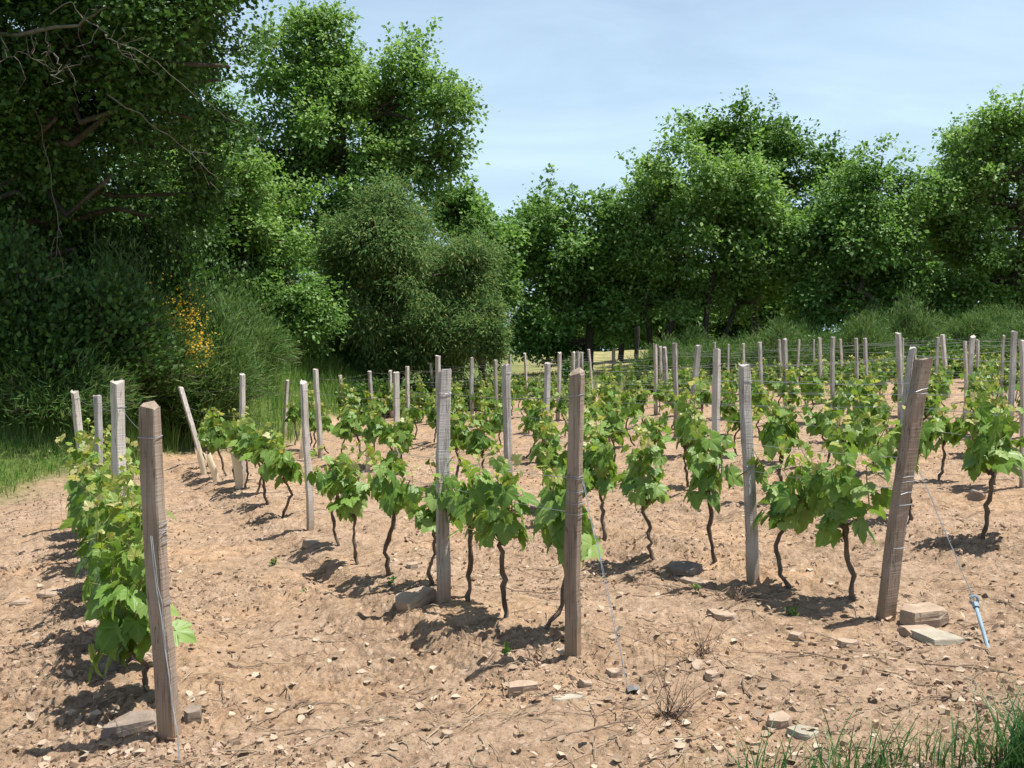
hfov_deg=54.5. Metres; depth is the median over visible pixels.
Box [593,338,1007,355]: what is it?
trellis wire
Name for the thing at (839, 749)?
dry grass
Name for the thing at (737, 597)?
dead plant
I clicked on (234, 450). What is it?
grapevine
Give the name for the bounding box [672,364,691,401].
grapevine
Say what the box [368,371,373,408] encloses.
vineyard post
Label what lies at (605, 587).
guy wire
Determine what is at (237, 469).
vine guard
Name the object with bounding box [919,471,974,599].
guy wire
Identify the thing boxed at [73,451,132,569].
grapevine
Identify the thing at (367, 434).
grapevine
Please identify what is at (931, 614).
stone
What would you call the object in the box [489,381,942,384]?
trellis wire
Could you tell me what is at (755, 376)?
grapevine
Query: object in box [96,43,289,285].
oak tree
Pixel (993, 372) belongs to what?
grapevine
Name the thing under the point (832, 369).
vineyard post
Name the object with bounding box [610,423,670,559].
grapevine
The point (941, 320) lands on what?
broom shrub
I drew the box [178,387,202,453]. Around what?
vineyard post
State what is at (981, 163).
oak tree
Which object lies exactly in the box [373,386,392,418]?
grapevine
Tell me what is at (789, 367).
grapevine
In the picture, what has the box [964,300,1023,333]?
broom shrub
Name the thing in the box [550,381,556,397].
grapevine
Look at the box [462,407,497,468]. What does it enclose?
grapevine
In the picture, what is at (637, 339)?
old fence post
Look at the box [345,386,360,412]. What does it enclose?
grapevine
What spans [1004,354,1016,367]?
grapevine
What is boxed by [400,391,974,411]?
trellis wire
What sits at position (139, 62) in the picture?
oak tree
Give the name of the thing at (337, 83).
oak tree
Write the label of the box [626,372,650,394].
grapevine
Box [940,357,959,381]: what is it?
grapevine
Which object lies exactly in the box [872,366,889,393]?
grapevine
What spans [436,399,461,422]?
grapevine
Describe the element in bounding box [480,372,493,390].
grapevine
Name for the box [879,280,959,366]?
broom shrub
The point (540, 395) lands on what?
grapevine
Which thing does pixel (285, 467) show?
grapevine
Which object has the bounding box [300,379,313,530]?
vineyard post
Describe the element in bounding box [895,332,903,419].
vineyard post
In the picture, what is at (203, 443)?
grapevine
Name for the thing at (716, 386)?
vineyard post
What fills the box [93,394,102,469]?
vineyard post
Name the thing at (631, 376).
grapevine
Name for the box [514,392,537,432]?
grapevine
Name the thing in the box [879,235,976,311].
oak tree
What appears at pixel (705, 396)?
grapevine
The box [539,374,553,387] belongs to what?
grapevine
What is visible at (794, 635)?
stone
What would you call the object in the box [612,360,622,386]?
grapevine
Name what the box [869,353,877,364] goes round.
grapevine
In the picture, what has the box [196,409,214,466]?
grapevine
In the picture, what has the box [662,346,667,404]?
vineyard post
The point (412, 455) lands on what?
trellis wire
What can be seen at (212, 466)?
vine guard
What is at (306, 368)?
tall grass
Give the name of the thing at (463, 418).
grapevine
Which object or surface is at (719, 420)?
trellis wire
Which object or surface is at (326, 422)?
grapevine
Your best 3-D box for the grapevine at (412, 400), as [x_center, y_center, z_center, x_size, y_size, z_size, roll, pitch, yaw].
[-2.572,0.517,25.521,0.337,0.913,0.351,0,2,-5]
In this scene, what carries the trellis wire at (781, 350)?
attached to the vineyard post at (971, 351)
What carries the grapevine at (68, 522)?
on the ground at (446, 660)
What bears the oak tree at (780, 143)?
on the ground at (446, 660)
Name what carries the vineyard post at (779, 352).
on the ground at (446, 660)
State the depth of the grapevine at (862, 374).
25.29 m
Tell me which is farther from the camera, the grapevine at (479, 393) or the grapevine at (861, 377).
the grapevine at (479, 393)
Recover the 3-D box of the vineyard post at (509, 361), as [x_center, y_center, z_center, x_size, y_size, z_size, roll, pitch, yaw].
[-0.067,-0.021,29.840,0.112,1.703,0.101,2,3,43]
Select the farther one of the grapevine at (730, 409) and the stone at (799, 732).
the grapevine at (730, 409)
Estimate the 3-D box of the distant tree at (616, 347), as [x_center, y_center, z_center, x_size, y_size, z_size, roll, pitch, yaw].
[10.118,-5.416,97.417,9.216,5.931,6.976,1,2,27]
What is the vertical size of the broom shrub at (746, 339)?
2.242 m
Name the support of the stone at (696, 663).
on the ground at (446, 660)
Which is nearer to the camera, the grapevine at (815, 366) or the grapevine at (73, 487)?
the grapevine at (73, 487)
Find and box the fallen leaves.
[0,425,1023,767]
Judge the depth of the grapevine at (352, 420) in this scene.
15.76 m
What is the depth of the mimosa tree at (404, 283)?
29.91 m
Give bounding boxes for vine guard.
[194,448,206,474]
[203,452,218,481]
[231,453,242,488]
[299,437,303,458]
[364,443,370,470]
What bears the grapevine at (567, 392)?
on the ground at (446, 660)
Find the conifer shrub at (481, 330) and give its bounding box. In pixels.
[430,278,517,387]
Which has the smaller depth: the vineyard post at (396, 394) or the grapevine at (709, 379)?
the vineyard post at (396, 394)
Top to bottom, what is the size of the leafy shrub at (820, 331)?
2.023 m
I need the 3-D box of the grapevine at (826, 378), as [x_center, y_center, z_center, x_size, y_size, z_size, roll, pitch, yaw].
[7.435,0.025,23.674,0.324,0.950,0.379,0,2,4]
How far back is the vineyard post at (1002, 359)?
19.26 m
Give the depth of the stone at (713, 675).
4.82 m
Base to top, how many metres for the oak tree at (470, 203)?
8.723 m
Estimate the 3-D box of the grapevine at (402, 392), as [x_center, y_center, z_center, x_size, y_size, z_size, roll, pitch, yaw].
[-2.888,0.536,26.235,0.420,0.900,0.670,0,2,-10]
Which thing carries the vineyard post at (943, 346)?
on the ground at (446, 660)
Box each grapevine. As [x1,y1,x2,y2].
[55,433,110,499]
[59,437,138,541]
[64,418,110,496]
[65,428,111,535]
[65,443,128,578]
[69,453,141,596]
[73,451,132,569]
[82,494,197,691]
[84,467,180,668]
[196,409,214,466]
[197,417,208,464]
[201,407,231,475]
[222,406,255,479]
[227,408,259,488]
[236,417,279,493]
[238,421,284,504]
[267,439,304,518]
[284,394,300,444]
[297,381,314,446]
[307,443,349,545]
[308,401,323,449]
[310,402,334,453]
[326,445,371,564]
[331,398,367,461]
[332,405,354,451]
[335,378,348,413]
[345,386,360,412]
[353,433,419,576]
[360,391,376,413]
[361,395,391,451]
[362,385,382,407]
[370,413,398,452]
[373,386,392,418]
[386,410,414,459]
[398,456,463,585]
[400,388,410,401]
[400,394,410,421]
[402,398,424,439]
[409,387,415,408]
[414,378,429,421]
[424,395,436,441]
[425,452,502,601]
[427,388,435,405]
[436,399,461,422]
[446,439,538,617]
[450,411,480,477]
[451,380,463,410]
[451,384,464,410]
[451,397,471,425]
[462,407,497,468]
[466,380,486,417]
[474,376,481,391]
[475,395,494,434]
[479,380,494,412]
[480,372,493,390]
[489,401,502,451]
[490,371,501,399]
[492,388,514,407]
[510,376,517,415]
[512,380,525,415]
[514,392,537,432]
[517,372,528,388]
[517,398,551,457]
[526,376,539,396]
[527,399,554,442]
[529,410,562,489]
[533,445,603,630]
[535,385,559,411]
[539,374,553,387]
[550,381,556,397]
[551,371,562,407]
[551,408,593,518]
[553,385,568,436]
[556,387,568,420]
[561,394,600,428]
[565,378,568,402]
[582,401,622,540]
[584,377,593,406]
[585,370,593,383]
[585,388,596,434]
[592,389,628,461]
[595,375,613,395]
[597,379,620,441]
[598,364,612,381]
[604,373,619,391]
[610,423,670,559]
[611,381,643,445]
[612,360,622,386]
[623,366,636,396]
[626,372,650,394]
[628,405,673,447]
[632,383,655,424]
[644,369,653,396]
[650,377,666,414]
[661,375,672,401]
[662,404,706,486]
[663,365,680,379]
[663,391,686,428]
[667,382,689,397]
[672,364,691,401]
[673,390,701,424]
[675,377,743,562]
[682,364,692,376]
[692,375,711,419]
[698,369,710,406]
[699,369,711,384]
[720,375,737,398]
[720,382,738,432]
[720,409,755,455]
[721,362,740,382]
[727,372,738,388]
[735,434,822,588]
[751,368,758,394]
[751,370,762,414]
[751,381,777,433]
[752,403,808,481]
[755,358,767,382]
[758,387,795,461]
[764,367,779,400]
[768,373,796,405]
[771,361,781,376]
[778,363,801,406]
[779,360,798,375]
[791,363,802,376]
[794,374,811,404]
[795,404,899,600]
[799,396,843,462]
[800,369,827,412]
[801,363,812,376]
[807,355,826,376]
[813,388,876,466]
[818,365,829,389]
[819,379,864,427]
[826,360,842,390]
[828,373,853,395]
[839,371,872,407]
[840,355,854,382]
[852,365,871,386]
[853,386,899,471]
[854,373,888,444]
[859,358,880,378]
[867,405,946,520]
[868,359,884,395]
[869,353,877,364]
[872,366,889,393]
[878,351,893,390]
[891,369,904,426]
[892,363,904,391]
[903,368,942,401]
[923,384,941,420]
[926,402,977,480]
[930,364,952,406]
[930,368,953,399]
[931,345,946,368]
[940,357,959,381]
[951,350,963,368]
[951,381,1023,539]
[956,362,993,407]
[961,362,999,392]
[966,374,1006,434]
[966,374,1013,484]
[972,364,994,376]
[973,354,981,368]
[975,354,1000,368]
[980,349,995,366]
[989,356,1008,392]
[989,360,1009,398]
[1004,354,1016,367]
[1008,369,1019,400]
[1015,382,1019,406]
[1016,351,1019,369]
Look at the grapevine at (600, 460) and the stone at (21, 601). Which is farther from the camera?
the grapevine at (600, 460)
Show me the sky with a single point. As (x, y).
(574, 84)
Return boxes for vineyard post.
[70,390,84,448]
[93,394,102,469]
[110,378,126,495]
[137,401,181,741]
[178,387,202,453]
[239,373,245,486]
[282,380,288,436]
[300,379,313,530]
[313,369,322,457]
[338,375,342,395]
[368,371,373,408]
[388,370,393,417]
[393,371,399,460]
[405,366,410,422]
[429,362,433,388]
[435,355,440,427]
[436,368,451,604]
[469,357,473,417]
[494,359,497,409]
[502,363,512,475]
[508,355,510,376]
[523,353,528,396]
[542,362,550,442]
[556,352,561,419]
[564,366,584,657]
[571,351,574,371]
[576,351,579,368]
[580,352,583,367]
[587,349,592,394]
[653,344,657,414]
[659,346,662,385]
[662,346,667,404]
[672,342,678,428]
[690,345,700,403]
[712,348,720,488]
[727,344,729,370]
[738,361,759,583]
[742,343,744,362]
[758,341,762,388]
[778,339,781,379]
[782,338,788,409]
[796,339,799,384]
[813,339,814,376]
[818,337,822,402]
[830,336,834,435]
[839,339,842,375]
[854,338,858,401]
[863,338,867,379]
[875,354,932,620]
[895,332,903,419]
[895,346,916,468]
[902,338,903,368]
[934,337,939,382]
[940,334,949,397]
[962,335,975,417]
[963,341,967,431]
[975,339,979,375]
[1000,334,1005,397]
[1007,331,1016,443]
[1018,339,1023,487]
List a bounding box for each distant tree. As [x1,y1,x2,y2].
[574,327,606,351]
[583,332,657,351]
[606,329,658,349]
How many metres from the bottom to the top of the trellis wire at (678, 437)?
0.292 m
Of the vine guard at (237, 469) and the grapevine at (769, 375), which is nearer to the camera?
the vine guard at (237, 469)
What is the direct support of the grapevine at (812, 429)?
on the ground at (446, 660)
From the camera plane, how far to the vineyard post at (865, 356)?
22.39 m
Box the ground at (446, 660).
[0,350,1023,767]
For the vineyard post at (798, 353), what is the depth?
33.35 m
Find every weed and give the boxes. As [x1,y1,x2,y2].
[269,557,278,564]
[387,576,396,585]
[501,641,514,653]
[690,583,700,593]
[784,606,799,615]
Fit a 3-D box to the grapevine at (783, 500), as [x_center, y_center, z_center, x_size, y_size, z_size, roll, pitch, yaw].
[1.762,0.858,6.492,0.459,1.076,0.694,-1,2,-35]
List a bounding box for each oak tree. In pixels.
[0,0,310,294]
[0,101,249,284]
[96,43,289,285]
[140,124,332,299]
[223,0,500,374]
[254,232,356,373]
[420,174,545,377]
[493,162,665,370]
[563,232,678,361]
[590,104,822,349]
[610,270,722,347]
[664,85,868,338]
[674,256,781,336]
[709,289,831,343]
[770,132,961,332]
[776,256,859,325]
[823,296,927,332]
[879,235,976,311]
[889,83,1023,322]
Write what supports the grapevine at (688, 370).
on the ground at (446, 660)
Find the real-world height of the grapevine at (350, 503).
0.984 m
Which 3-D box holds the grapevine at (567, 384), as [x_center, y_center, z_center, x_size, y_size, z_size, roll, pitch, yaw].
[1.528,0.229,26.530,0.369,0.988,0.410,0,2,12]
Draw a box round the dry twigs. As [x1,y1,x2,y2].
[0,414,1023,767]
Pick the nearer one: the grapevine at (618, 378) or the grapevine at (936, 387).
the grapevine at (936, 387)
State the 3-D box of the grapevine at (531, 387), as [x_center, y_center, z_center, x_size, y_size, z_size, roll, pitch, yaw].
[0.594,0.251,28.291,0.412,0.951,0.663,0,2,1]
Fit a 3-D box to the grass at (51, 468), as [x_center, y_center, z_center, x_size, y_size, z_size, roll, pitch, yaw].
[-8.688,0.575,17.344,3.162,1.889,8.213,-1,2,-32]
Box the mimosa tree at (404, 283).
[295,161,520,385]
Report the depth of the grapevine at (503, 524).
5.86 m
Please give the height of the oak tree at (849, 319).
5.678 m
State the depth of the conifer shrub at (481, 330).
29.64 m
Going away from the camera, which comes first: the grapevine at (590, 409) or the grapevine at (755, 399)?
the grapevine at (590, 409)
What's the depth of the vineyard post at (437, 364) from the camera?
18.14 m
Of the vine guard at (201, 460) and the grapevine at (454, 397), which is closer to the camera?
the vine guard at (201, 460)
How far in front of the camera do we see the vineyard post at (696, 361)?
18.02 m
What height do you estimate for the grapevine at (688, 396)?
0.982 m
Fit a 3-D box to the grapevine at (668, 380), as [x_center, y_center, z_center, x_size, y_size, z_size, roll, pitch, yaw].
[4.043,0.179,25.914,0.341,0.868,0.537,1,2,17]
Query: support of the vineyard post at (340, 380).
on the ground at (446, 660)
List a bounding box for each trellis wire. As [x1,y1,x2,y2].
[184,385,581,398]
[193,409,566,477]
[196,420,580,513]
[288,400,891,488]
[290,392,896,457]
[296,373,906,384]
[345,396,1011,440]
[348,389,1023,417]
[356,355,1004,376]
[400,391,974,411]
[412,384,1019,394]
[428,350,1014,372]
[447,344,1017,367]
[451,386,1014,395]
[456,379,1001,381]
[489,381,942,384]
[503,345,1005,361]
[524,371,990,375]
[527,365,978,371]
[541,341,994,359]
[543,375,956,377]
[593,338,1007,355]
[594,370,1019,373]
[701,339,1017,351]
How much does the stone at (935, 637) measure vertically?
0.056 m
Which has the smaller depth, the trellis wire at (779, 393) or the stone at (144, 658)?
the stone at (144, 658)
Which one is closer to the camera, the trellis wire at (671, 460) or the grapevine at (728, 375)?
the trellis wire at (671, 460)
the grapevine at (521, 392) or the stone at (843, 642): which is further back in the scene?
the grapevine at (521, 392)
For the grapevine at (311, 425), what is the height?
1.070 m
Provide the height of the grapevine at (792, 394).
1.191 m
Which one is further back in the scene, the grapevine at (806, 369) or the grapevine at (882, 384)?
the grapevine at (806, 369)
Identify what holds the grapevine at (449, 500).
on the ground at (446, 660)
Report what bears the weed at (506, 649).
on the ground at (446, 660)
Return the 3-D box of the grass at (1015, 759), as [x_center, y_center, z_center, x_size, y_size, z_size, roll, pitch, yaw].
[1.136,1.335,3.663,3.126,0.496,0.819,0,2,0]
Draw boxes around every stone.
[9,598,32,606]
[36,588,64,598]
[83,619,98,629]
[100,657,125,672]
[100,710,156,740]
[132,652,152,662]
[184,705,201,724]
[302,539,318,548]
[395,586,435,611]
[406,561,417,569]
[441,730,453,738]
[508,680,537,698]
[552,694,585,701]
[578,678,592,688]
[605,667,622,677]
[666,560,702,576]
[679,576,715,586]
[691,659,704,670]
[705,669,719,681]
[706,608,736,620]
[767,710,792,729]
[785,724,818,740]
[788,630,803,640]
[837,637,858,647]
[897,624,935,637]
[899,602,948,626]
[911,627,964,645]
[967,489,985,501]
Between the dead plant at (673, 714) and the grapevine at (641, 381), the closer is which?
the dead plant at (673, 714)
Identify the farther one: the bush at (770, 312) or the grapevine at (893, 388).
the bush at (770, 312)
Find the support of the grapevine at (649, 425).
on the ground at (446, 660)
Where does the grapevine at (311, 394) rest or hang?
on the ground at (446, 660)
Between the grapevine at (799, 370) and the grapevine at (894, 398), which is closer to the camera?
the grapevine at (894, 398)
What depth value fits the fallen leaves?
4.75 m
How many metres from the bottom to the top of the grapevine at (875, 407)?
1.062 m
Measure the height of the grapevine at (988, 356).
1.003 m
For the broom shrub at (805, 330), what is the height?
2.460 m
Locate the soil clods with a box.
[0,391,1023,767]
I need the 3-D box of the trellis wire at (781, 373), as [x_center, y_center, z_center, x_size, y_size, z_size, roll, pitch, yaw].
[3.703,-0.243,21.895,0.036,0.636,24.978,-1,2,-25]
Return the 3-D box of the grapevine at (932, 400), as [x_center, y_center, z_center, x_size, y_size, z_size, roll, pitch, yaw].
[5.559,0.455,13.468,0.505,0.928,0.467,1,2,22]
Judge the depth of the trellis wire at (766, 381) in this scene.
15.98 m
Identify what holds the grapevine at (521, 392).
on the ground at (446, 660)
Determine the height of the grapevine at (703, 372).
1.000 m
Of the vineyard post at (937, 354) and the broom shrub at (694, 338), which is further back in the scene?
the broom shrub at (694, 338)
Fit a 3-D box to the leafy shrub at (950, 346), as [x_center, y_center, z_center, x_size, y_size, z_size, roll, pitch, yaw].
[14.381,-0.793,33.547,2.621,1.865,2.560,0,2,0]
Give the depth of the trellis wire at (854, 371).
21.94 m
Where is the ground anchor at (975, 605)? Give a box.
[969,594,989,646]
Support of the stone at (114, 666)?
on the ground at (446, 660)
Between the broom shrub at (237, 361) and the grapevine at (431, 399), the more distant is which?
the grapevine at (431, 399)
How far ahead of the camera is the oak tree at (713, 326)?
56.92 m
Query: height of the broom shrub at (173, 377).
4.000 m
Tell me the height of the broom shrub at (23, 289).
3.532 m
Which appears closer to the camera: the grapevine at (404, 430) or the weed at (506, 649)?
the weed at (506, 649)
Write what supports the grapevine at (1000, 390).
on the ground at (446, 660)
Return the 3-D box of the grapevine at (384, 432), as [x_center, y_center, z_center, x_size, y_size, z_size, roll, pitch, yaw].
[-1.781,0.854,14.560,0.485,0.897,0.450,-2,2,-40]
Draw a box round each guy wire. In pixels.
[150,536,179,759]
[582,481,628,687]
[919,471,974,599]
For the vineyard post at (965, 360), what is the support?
on the ground at (446, 660)
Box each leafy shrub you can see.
[0,323,154,431]
[1,194,100,278]
[46,199,172,316]
[78,207,232,342]
[159,224,282,336]
[235,249,326,366]
[297,268,357,357]
[300,336,347,366]
[802,323,839,374]
[905,333,967,377]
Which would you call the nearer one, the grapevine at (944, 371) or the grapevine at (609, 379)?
the grapevine at (944, 371)
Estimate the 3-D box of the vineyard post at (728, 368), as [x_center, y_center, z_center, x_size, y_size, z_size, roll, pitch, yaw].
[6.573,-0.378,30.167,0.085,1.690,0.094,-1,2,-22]
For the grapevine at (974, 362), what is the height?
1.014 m
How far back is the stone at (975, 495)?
9.52 m
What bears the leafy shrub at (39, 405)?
on the ground at (446, 660)
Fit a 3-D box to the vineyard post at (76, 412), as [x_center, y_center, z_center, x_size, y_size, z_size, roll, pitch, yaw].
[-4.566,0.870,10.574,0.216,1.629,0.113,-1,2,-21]
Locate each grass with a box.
[0,409,93,497]
[89,349,411,467]
[469,663,1023,767]
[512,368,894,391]
[678,711,1015,767]
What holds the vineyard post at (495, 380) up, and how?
on the ground at (446, 660)
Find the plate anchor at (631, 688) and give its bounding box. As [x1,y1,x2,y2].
[626,685,640,692]
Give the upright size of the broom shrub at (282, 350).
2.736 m
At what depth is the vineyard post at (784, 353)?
18.75 m
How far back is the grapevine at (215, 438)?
14.62 m
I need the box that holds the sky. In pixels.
[3,0,1023,350]
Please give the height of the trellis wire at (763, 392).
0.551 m
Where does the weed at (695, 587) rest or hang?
on the ground at (446, 660)
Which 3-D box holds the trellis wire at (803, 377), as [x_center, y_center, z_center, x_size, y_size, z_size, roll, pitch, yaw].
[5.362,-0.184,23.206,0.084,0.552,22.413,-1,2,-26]
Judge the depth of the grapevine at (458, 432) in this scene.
12.03 m
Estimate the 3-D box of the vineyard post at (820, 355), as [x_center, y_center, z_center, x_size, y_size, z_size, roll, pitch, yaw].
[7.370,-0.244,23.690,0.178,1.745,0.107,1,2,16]
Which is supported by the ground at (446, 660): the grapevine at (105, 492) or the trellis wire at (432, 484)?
the grapevine at (105, 492)
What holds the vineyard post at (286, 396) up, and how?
on the ground at (446, 660)
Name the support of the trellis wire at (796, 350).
attached to the vineyard post at (784, 353)
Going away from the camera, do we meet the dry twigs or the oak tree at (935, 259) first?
the dry twigs
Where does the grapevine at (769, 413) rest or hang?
on the ground at (446, 660)
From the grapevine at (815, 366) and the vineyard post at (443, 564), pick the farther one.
the grapevine at (815, 366)
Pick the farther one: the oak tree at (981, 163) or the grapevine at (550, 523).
the oak tree at (981, 163)
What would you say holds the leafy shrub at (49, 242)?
on the ground at (446, 660)
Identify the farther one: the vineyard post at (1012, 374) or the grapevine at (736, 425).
the grapevine at (736, 425)
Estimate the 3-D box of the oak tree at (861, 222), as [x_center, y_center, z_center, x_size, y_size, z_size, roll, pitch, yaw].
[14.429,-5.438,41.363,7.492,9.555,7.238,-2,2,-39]
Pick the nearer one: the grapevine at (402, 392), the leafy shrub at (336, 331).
the grapevine at (402, 392)
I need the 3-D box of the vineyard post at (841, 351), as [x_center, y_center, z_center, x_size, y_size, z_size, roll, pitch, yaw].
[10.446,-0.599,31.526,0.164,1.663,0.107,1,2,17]
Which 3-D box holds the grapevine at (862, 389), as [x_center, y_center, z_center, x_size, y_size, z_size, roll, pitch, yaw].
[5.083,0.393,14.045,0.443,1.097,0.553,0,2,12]
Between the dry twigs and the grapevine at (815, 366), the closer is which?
the dry twigs
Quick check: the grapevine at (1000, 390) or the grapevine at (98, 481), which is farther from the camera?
the grapevine at (1000, 390)
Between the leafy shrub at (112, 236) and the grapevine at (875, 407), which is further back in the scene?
the leafy shrub at (112, 236)
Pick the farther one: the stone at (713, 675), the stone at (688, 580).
the stone at (688, 580)
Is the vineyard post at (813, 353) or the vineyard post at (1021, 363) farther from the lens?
the vineyard post at (813, 353)
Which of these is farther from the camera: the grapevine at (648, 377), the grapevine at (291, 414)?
the grapevine at (648, 377)
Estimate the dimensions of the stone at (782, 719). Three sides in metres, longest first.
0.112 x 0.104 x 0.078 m
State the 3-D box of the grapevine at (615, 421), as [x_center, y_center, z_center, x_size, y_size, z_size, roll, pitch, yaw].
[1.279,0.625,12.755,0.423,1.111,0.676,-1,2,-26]
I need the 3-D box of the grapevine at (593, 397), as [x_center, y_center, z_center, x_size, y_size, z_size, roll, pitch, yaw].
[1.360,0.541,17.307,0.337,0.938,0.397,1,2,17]
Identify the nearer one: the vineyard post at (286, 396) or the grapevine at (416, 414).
the grapevine at (416, 414)
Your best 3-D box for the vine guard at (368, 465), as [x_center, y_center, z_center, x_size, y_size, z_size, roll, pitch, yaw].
[-2.127,1.092,14.643,0.097,0.450,0.057,0,2,0]
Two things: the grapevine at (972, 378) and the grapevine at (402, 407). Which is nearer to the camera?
the grapevine at (972, 378)
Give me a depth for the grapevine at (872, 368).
24.69 m
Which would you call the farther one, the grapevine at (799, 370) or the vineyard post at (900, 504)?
the grapevine at (799, 370)
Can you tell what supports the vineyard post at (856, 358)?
on the ground at (446, 660)
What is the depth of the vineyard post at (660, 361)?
29.73 m
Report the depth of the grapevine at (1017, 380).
21.29 m
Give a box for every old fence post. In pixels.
[612,348,614,368]
[634,326,639,361]
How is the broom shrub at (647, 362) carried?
on the ground at (446, 660)
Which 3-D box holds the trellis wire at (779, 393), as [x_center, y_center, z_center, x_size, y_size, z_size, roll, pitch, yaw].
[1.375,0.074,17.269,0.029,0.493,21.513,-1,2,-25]
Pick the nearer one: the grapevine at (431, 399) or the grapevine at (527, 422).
the grapevine at (527, 422)
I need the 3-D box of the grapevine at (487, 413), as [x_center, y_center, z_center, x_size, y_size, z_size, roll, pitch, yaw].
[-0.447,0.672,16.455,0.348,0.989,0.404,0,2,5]
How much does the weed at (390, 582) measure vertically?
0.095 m
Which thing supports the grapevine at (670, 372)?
on the ground at (446, 660)
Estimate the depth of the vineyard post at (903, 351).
24.05 m
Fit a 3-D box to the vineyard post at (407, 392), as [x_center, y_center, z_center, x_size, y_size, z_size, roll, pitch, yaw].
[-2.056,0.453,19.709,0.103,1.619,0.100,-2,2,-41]
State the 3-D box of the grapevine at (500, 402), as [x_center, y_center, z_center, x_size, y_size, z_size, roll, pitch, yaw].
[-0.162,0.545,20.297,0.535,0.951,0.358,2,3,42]
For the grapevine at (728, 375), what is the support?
on the ground at (446, 660)
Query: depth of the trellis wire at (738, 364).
10.46 m
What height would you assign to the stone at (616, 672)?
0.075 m
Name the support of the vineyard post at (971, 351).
on the ground at (446, 660)
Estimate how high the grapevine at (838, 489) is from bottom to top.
1.278 m
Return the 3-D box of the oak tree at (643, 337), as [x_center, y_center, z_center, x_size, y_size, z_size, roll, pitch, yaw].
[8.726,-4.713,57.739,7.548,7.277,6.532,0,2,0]
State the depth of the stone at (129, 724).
4.49 m
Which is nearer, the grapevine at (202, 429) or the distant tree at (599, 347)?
the grapevine at (202, 429)
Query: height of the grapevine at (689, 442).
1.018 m
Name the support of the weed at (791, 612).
on the ground at (446, 660)
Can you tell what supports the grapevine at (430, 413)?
on the ground at (446, 660)
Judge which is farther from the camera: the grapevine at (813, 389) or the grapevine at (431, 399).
the grapevine at (431, 399)
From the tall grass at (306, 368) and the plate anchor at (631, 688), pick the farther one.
the tall grass at (306, 368)
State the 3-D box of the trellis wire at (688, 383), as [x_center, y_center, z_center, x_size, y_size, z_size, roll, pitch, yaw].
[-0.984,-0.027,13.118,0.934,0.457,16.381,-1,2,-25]
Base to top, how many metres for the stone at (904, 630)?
0.081 m
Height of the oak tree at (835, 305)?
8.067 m
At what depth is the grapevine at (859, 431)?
9.05 m
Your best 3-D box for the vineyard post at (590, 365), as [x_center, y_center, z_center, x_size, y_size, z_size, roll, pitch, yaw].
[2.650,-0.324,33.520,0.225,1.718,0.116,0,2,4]
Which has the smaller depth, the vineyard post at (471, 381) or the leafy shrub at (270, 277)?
the vineyard post at (471, 381)
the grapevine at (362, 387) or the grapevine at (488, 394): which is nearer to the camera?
the grapevine at (488, 394)
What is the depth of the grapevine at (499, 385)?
25.59 m
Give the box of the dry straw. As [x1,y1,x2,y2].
[0,415,1023,767]
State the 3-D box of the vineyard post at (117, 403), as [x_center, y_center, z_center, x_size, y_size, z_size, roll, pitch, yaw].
[-2.458,0.821,6.243,0.094,1.718,0.108,1,2,22]
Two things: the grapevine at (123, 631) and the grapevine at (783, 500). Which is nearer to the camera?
the grapevine at (123, 631)
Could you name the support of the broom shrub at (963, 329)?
on the ground at (446, 660)
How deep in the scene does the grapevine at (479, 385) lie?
31.98 m
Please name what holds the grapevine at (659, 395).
on the ground at (446, 660)
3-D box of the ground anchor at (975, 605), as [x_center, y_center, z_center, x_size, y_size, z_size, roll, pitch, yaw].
[2.482,1.294,5.214,0.054,0.308,0.322,0,2,4]
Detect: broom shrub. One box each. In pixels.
[0,196,141,399]
[3,253,192,387]
[50,211,230,405]
[130,251,287,433]
[199,273,305,379]
[622,330,711,391]
[662,319,712,355]
[679,330,764,375]
[724,311,816,380]
[725,321,777,347]
[779,311,838,340]
[801,307,908,379]
[846,296,896,335]
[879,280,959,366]
[921,307,990,338]
[937,308,1012,363]
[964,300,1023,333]
[967,308,1023,369]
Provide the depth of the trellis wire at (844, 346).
26.29 m
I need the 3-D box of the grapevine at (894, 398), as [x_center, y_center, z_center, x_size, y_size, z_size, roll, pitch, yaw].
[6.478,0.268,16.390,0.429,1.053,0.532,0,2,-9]
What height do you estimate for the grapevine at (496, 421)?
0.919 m
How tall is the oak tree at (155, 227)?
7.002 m
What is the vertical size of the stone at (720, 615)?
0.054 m
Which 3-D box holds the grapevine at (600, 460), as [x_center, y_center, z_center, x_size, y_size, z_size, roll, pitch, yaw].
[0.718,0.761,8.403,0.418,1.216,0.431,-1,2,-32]
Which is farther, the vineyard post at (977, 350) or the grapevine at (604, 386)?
the grapevine at (604, 386)
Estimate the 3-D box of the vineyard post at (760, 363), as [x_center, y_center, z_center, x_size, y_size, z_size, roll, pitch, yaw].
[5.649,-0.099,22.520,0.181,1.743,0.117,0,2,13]
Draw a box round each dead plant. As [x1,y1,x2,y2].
[605,639,741,731]
[683,616,729,659]
[699,578,781,603]
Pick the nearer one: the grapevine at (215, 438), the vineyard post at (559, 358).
the grapevine at (215, 438)
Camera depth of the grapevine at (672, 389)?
21.99 m
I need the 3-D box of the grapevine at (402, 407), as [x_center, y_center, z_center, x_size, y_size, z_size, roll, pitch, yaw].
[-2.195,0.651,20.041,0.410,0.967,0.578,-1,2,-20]
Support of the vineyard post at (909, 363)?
on the ground at (446, 660)
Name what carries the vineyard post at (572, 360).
on the ground at (446, 660)
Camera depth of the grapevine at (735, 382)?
23.48 m
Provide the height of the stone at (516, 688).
0.094 m

